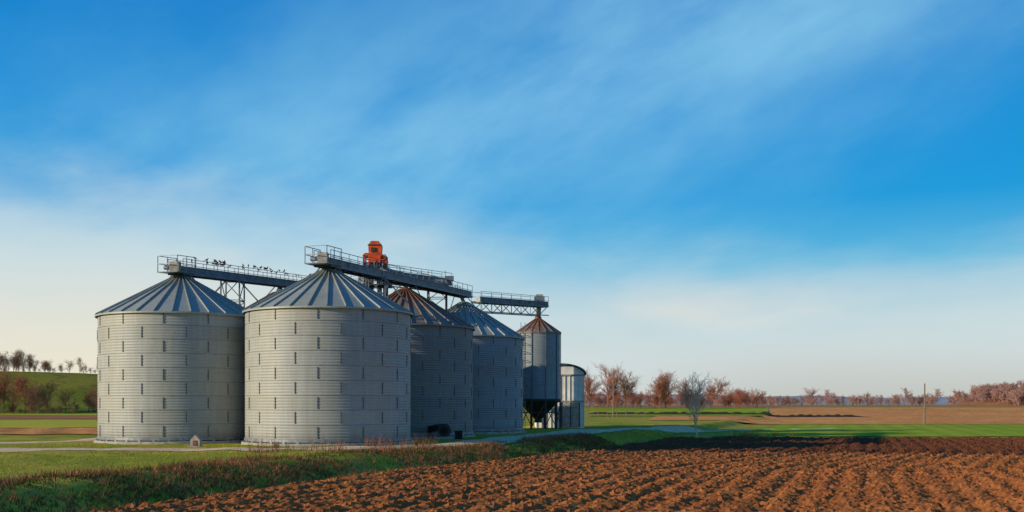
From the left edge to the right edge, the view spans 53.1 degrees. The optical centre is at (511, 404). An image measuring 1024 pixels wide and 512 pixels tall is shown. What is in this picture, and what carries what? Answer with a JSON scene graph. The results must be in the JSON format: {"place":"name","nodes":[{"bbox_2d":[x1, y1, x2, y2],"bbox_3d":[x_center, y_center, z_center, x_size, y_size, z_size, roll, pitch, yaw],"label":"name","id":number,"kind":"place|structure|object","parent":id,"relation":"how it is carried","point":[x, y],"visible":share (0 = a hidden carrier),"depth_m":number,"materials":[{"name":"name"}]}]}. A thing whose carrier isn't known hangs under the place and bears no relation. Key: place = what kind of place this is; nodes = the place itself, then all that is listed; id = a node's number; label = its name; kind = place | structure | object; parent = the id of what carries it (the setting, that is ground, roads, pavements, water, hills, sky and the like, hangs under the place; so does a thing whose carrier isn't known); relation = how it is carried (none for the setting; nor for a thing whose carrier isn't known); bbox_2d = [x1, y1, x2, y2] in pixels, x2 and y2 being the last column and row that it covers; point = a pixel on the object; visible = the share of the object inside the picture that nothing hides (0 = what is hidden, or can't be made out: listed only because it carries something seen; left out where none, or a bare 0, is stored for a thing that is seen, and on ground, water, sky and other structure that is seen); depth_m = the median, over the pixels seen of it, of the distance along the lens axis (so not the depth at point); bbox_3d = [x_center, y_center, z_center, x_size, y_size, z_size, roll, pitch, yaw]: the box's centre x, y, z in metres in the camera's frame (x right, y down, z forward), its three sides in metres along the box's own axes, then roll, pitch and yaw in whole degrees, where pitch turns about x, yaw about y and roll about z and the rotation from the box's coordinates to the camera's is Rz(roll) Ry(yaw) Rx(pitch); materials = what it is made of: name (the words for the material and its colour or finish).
{"place":"outdoors","nodes":[
{"label":"outdoors","id":0,"kind":"place"},
{"bbox_2d":[0,438,95,443],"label":"dirt path","id":1,"kind":"structure","parent":0,"point":[88,439],"depth_m":64.97,"materials":[{"name":"beige soil"}]},
{"bbox_2d":[0,415,96,418],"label":"brown field","id":2,"kind":"structure","parent":0,"point":[40,417],"depth_m":173.68,"materials":[{"name":"soil"}]},
{"bbox_2d":[0,371,97,412],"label":"hill","id":3,"kind":"structure","parent":0,"point":[78,383],"depth_m":249.95,"materials":[{"name":"green plant"}]},
{"bbox_2d":[0,379,97,413],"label":"hedgerow","id":4,"kind":"object","parent":3,"relation":"on","point":[34,400],"visible":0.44,"depth_m":212.30,"materials":[{"name":"plant"}]},
{"bbox_2d":[0,347,97,373],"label":"hilltop trees","id":5,"kind":"object","parent":3,"relation":"on","point":[15,362],"visible":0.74,"depth_m":276.16,"materials":[{"name":"plant"}]},
{"bbox_2d":[0,420,97,427],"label":"yellow green field","id":6,"kind":"structure","parent":0,"point":[45,423],"depth_m":122.70,"materials":[{"name":"plant"}]},
{"bbox_2d":[0,428,97,434],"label":"stubble field","id":7,"kind":"structure","parent":0,"point":[48,431],"depth_m":88.55,"materials":[{"name":"soil"}]},
{"bbox_2d":[0,443,471,479],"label":"grass","id":8,"kind":"structure","parent":0,"point":[84,456],"depth_m":48.44,"materials":[{"name":"green plant"}]},
{"bbox_2d":[0,426,819,451],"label":"gravel track","id":9,"kind":"structure","parent":0,"point":[679,429],"depth_m":55.43,"materials":[{"name":"grey gravel"}]},
{"bbox_2d":[427,271,453,309],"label":"tower","id":10,"kind":"structure","parent":0,"point":[449,278],"depth_m":84.40,"materials":[{"name":"grey metal"}]},
{"bbox_2d":[0,405,1022,511],"bbox_3d":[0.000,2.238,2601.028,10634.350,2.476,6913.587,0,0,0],"label":"ground","id":11,"kind":"structure","parent":0,"point":[600,422],"depth_m":48.68,"materials":[{"name":"plant"}]},
{"bbox_2d":[0,369,39,412],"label":"tree","id":12,"kind":"object","parent":11,"relation":"on","point":[20,386],"visible":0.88,"depth_m":212.56,"materials":[{"name":"brown plant"}]},
{"bbox_2d":[0,413,96,414],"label":"green field patch","id":13,"kind":"object","parent":11,"relation":"on","point":[48,414],"visible":0.06,"depth_m":201.19,"materials":[{"name":"green plant"}]},
{"bbox_2d":[94,275,244,444],"bbox_3d":[-21.400,-2.730,66.200,10.440,11.260,10.440,0,0,0],"label":"grain silo","id":14,"kind":"object","parent":11,"relation":"on","point":[170,360],"visible":0.73,"depth_m":61.85,"materials":[{"name":"metal"}]},
{"bbox_2d":[188,435,204,446],"bbox_3d":[-18.050,2.131,58.500,0.800,0.770,0.600,0,0,0],"label":"concrete marker post","id":15,"kind":"object","parent":11,"relation":"on","point":[195,440],"visible":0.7,"depth_m":58.30,"materials":[{"name":"concrete"}]},
{"bbox_2d":[216,280,257,306],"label":"lattice support tower","id":16,"kind":"structure","parent":11,"relation":"on","point":[239,295],"depth_m":72.45,"materials":[{"name":"grey metal"}]},
{"bbox_2d":[157,255,304,295],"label":"conveyor gantry","id":17,"kind":"object","parent":16,"relation":"on","point":[173,268],"visible":0.73,"depth_m":70.09,"materials":[{"name":"grey metal"}]},
{"bbox_2d":[191,258,310,276],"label":"pigeon flock","id":18,"kind":"object","parent":17,"relation":"on","point":[243,266],"visible":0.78,"depth_m":72.72,"materials":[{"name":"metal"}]},
{"bbox_2d":[0,433,625,511],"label":"bank grass","id":19,"kind":"structure","parent":11,"relation":"on","point":[175,479],"depth_m":38.94,"materials":[{"name":"green plant"}]},
{"bbox_2d":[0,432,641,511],"bbox_3d":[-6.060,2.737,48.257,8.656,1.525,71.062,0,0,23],"label":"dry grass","id":20,"kind":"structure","parent":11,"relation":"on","point":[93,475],"depth_m":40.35,"materials":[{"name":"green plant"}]},
{"bbox_2d":[241,268,413,446],"bbox_3d":[-11.260,-2.730,63.000,10.440,11.260,10.440,0,0,0],"label":"grain silo","id":21,"kind":"object","parent":11,"relation":"on","point":[327,357],"visible":0.99,"depth_m":58.72,"materials":[{"name":"metal"}]},
{"bbox_2d":[246,291,277,307],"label":"ladder","id":22,"kind":"object","parent":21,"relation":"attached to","point":[263,297],"depth_m":78.11,"materials":[{"name":"metal"}]},
{"bbox_2d":[363,276,409,304],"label":"lattice support tower","id":23,"kind":"structure","parent":11,"relation":"on","point":[385,278],"depth_m":69.65,"materials":[{"name":"grey metal"}]},
{"bbox_2d":[304,245,474,306],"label":"conveyor gantry","id":24,"kind":"object","parent":23,"relation":"on","point":[323,259],"visible":0.94,"depth_m":70.77,"materials":[{"name":"grey metal"}]},
{"bbox_2d":[358,241,464,296],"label":"bucket elevator tower","id":25,"kind":"structure","parent":11,"relation":"on","point":[375,249],"depth_m":80.58,"materials":[{"name":"metal"}]},
{"bbox_2d":[345,274,367,283],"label":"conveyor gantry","id":26,"kind":"object","parent":25,"relation":"on","point":[361,282],"visible":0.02,"depth_m":81.38,"materials":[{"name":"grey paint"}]},
{"bbox_2d":[367,262,451,290],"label":"conveyor gantry","id":27,"kind":"object","parent":25,"relation":"on","point":[433,277],"visible":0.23,"depth_m":84.37,"materials":[{"name":"grey metal"}]},
{"bbox_2d":[386,288,475,438],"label":"grain silo","id":28,"kind":"object","parent":11,"relation":"on","point":[441,366],"visible":0.45,"depth_m":71.83,"materials":[{"name":"metal"}]},
{"bbox_2d":[428,424,461,438],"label":"aeration fan","id":29,"kind":"object","parent":11,"relation":"on","point":[444,431],"visible":0.95,"depth_m":69.60},
{"bbox_2d":[447,302,524,434],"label":"grain silo","id":30,"kind":"object","parent":11,"relation":"on","point":[497,377],"visible":0.45,"depth_m":83.20,"materials":[{"name":"grey metal"}]},
{"bbox_2d":[237,430,797,462],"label":"dry weeds","id":31,"kind":"object","parent":11,"relation":"on","point":[276,444],"visible":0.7,"depth_m":56.29,"materials":[{"name":"brown plant"}]},
{"bbox_2d":[516,316,561,428],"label":"hopper silo","id":32,"kind":"object","parent":11,"relation":"on","point":[541,370],"visible":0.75,"depth_m":98.17,"materials":[{"name":"metal"}]},
{"bbox_2d":[471,291,548,315],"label":"conveyor gantry","id":33,"kind":"object","parent":32,"relation":"on","point":[539,302],"visible":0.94,"depth_m":95.44,"materials":[{"name":"grey metal"}]},
{"bbox_2d":[457,429,631,444],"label":"gravel yard","id":34,"kind":"structure","parent":11,"relation":"on","point":[552,432],"depth_m":84.24,"materials":[{"name":"grey gravel"}]},
{"bbox_2d":[535,363,585,427],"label":"storage shed","id":35,"kind":"structure","parent":11,"relation":"on","point":[572,395],"depth_m":104.00,"materials":[{"name":"grey paint"}]},
{"bbox_2d":[536,374,583,427],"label":"door and ribs","id":36,"kind":"structure","parent":35,"relation":"in","point":[570,412],"depth_m":103.91,"materials":[{"name":"metal"}]},
{"bbox_2d":[584,366,603,408],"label":"bare tree","id":37,"kind":"object","parent":11,"relation":"on","point":[588,386],"visible":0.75,"depth_m":267.03,"materials":[{"name":"brown plant"}]},
{"bbox_2d":[585,389,621,405],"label":"tree line","id":38,"kind":"object","parent":11,"relation":"on","point":[604,396],"visible":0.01,"depth_m":602.53,"materials":[{"name":"brown plant"}]},
{"bbox_2d":[506,425,708,456],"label":"grass","id":39,"kind":"structure","parent":11,"relation":"on","point":[636,430],"depth_m":86.56,"materials":[{"name":"green plant"}]},
{"bbox_2d":[593,361,635,407],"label":"bare tree","id":40,"kind":"object","parent":11,"relation":"on","point":[608,385],"visible":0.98,"depth_m":275.14,"materials":[{"name":"brown plant"}]},
{"bbox_2d":[612,375,616,417],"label":"utility pole","id":41,"kind":"object","parent":11,"relation":"on","point":[613,397],"visible":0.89,"depth_m":174.89,"materials":[{"name":"brown wood"}]},
{"bbox_2d":[588,411,644,416],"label":"wooden fence","id":42,"kind":"object","parent":11,"relation":"on","point":[616,414],"visible":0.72,"depth_m":179.04,"materials":[{"name":"brown wood"}]},
{"bbox_2d":[612,370,641,407],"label":"bare tree","id":43,"kind":"object","parent":11,"relation":"on","point":[629,390],"visible":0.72,"depth_m":284.38,"materials":[{"name":"brown plant"}]},
{"bbox_2d":[648,370,677,408],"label":"bare tree","id":44,"kind":"object","parent":11,"relation":"on","point":[665,387],"visible":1,"depth_m":266.94,"materials":[{"name":"brown plant"}]},
{"bbox_2d":[650,370,680,407],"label":"bare tree","id":45,"kind":"object","parent":11,"relation":"on","point":[666,383],"visible":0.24,"depth_m":288.31,"materials":[{"name":"brown plant"}]},
{"bbox_2d":[584,387,767,407],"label":"hedgerow","id":46,"kind":"object","parent":11,"relation":"on","point":[741,396],"visible":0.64,"depth_m":298.25,"materials":[{"name":"brown plant"}]},
{"bbox_2d":[589,408,768,416],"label":"green field patch","id":47,"kind":"object","parent":11,"relation":"on","point":[728,410],"visible":0.76,"depth_m":241.49,"materials":[{"name":"green plant"}]},
{"bbox_2d":[674,377,694,403],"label":"bare tree","id":48,"kind":"object","parent":11,"relation":"on","point":[683,385],"visible":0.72,"depth_m":292.36,"materials":[{"name":"brown plant"}]},
{"bbox_2d":[675,372,712,436],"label":"bare tree","id":49,"kind":"object","parent":11,"relation":"on","point":[694,398],"visible":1,"depth_m":94.22,"materials":[{"name":"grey plant"}]},
{"bbox_2d":[701,376,733,407],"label":"bare tree","id":50,"kind":"object","parent":11,"relation":"on","point":[716,395],"visible":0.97,"depth_m":284.14,"materials":[{"name":"brown plant"}]},
{"bbox_2d":[589,411,863,416],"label":"bramble hedge","id":51,"kind":"object","parent":11,"relation":"on","point":[799,415],"visible":0.61,"depth_m":199.33,"materials":[{"name":"brown plant"}]},
{"bbox_2d":[609,387,1000,405],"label":"tree line","id":52,"kind":"object","parent":11,"relation":"on","point":[868,400],"visible":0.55,"depth_m":574.88,"materials":[{"name":"brown plant"}]},
{"bbox_2d":[923,383,924,423],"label":"utility pole","id":53,"kind":"object","parent":11,"relation":"on","point":[924,406],"visible":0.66,"depth_m":147.91,"materials":[{"name":"brown wood"}]},
{"bbox_2d":[0,0,1023,397],"label":"sky","id":54,"kind":"structure","parent":0,"point":[774,197],"materials":[{"name":"blue"}]},
{"bbox_2d":[90,436,1023,511],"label":"ploughed field","id":55,"kind":"structure","parent":0,"point":[821,474],"depth_m":38.63,"materials":[{"name":"soil"}]},
{"bbox_2d":[584,394,986,404],"bbox_3d":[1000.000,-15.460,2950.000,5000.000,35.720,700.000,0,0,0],"label":"distant hills","id":56,"kind":"structure","parent":0,"point":[942,401],"depth_m":2656.96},
{"bbox_2d":[584,406,1023,406],"bbox_3d":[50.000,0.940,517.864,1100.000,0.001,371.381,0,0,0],"label":"brown field","id":57,"kind":"structure","parent":0,"point":[820,406],"depth_m":407.73,"materials":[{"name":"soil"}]},
{"bbox_2d":[649,407,1023,423],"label":"stubble field","id":58,"kind":"structure","parent":0,"point":[946,415],"depth_m":196.46,"materials":[{"name":"brown plant"}]},
{"bbox_2d":[819,407,1023,407],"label":"green field patch","id":59,"kind":"object","parent":58,"relation":"on","point":[921,407],"visible":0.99,"depth_m":297.48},
{"bbox_2d":[715,424,1023,436],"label":"green wheat field","id":60,"kind":"structure","parent":0,"point":[912,430],"depth_m":114.09,"materials":[{"name":"green plant"}]},
{"bbox_2d":[940,395,1023,405],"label":"hill","id":61,"kind":"structure","parent":0,"point":[987,402],"depth_m":494.61,"materials":[{"name":"brown soil"}]},
{"bbox_2d":[952,379,1023,405],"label":"hillside woodland","id":62,"kind":"object","parent":61,"relation":"on","point":[1012,392],"visible":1,"depth_m":495.34,"materials":[{"name":"brown plant"}]}
]}

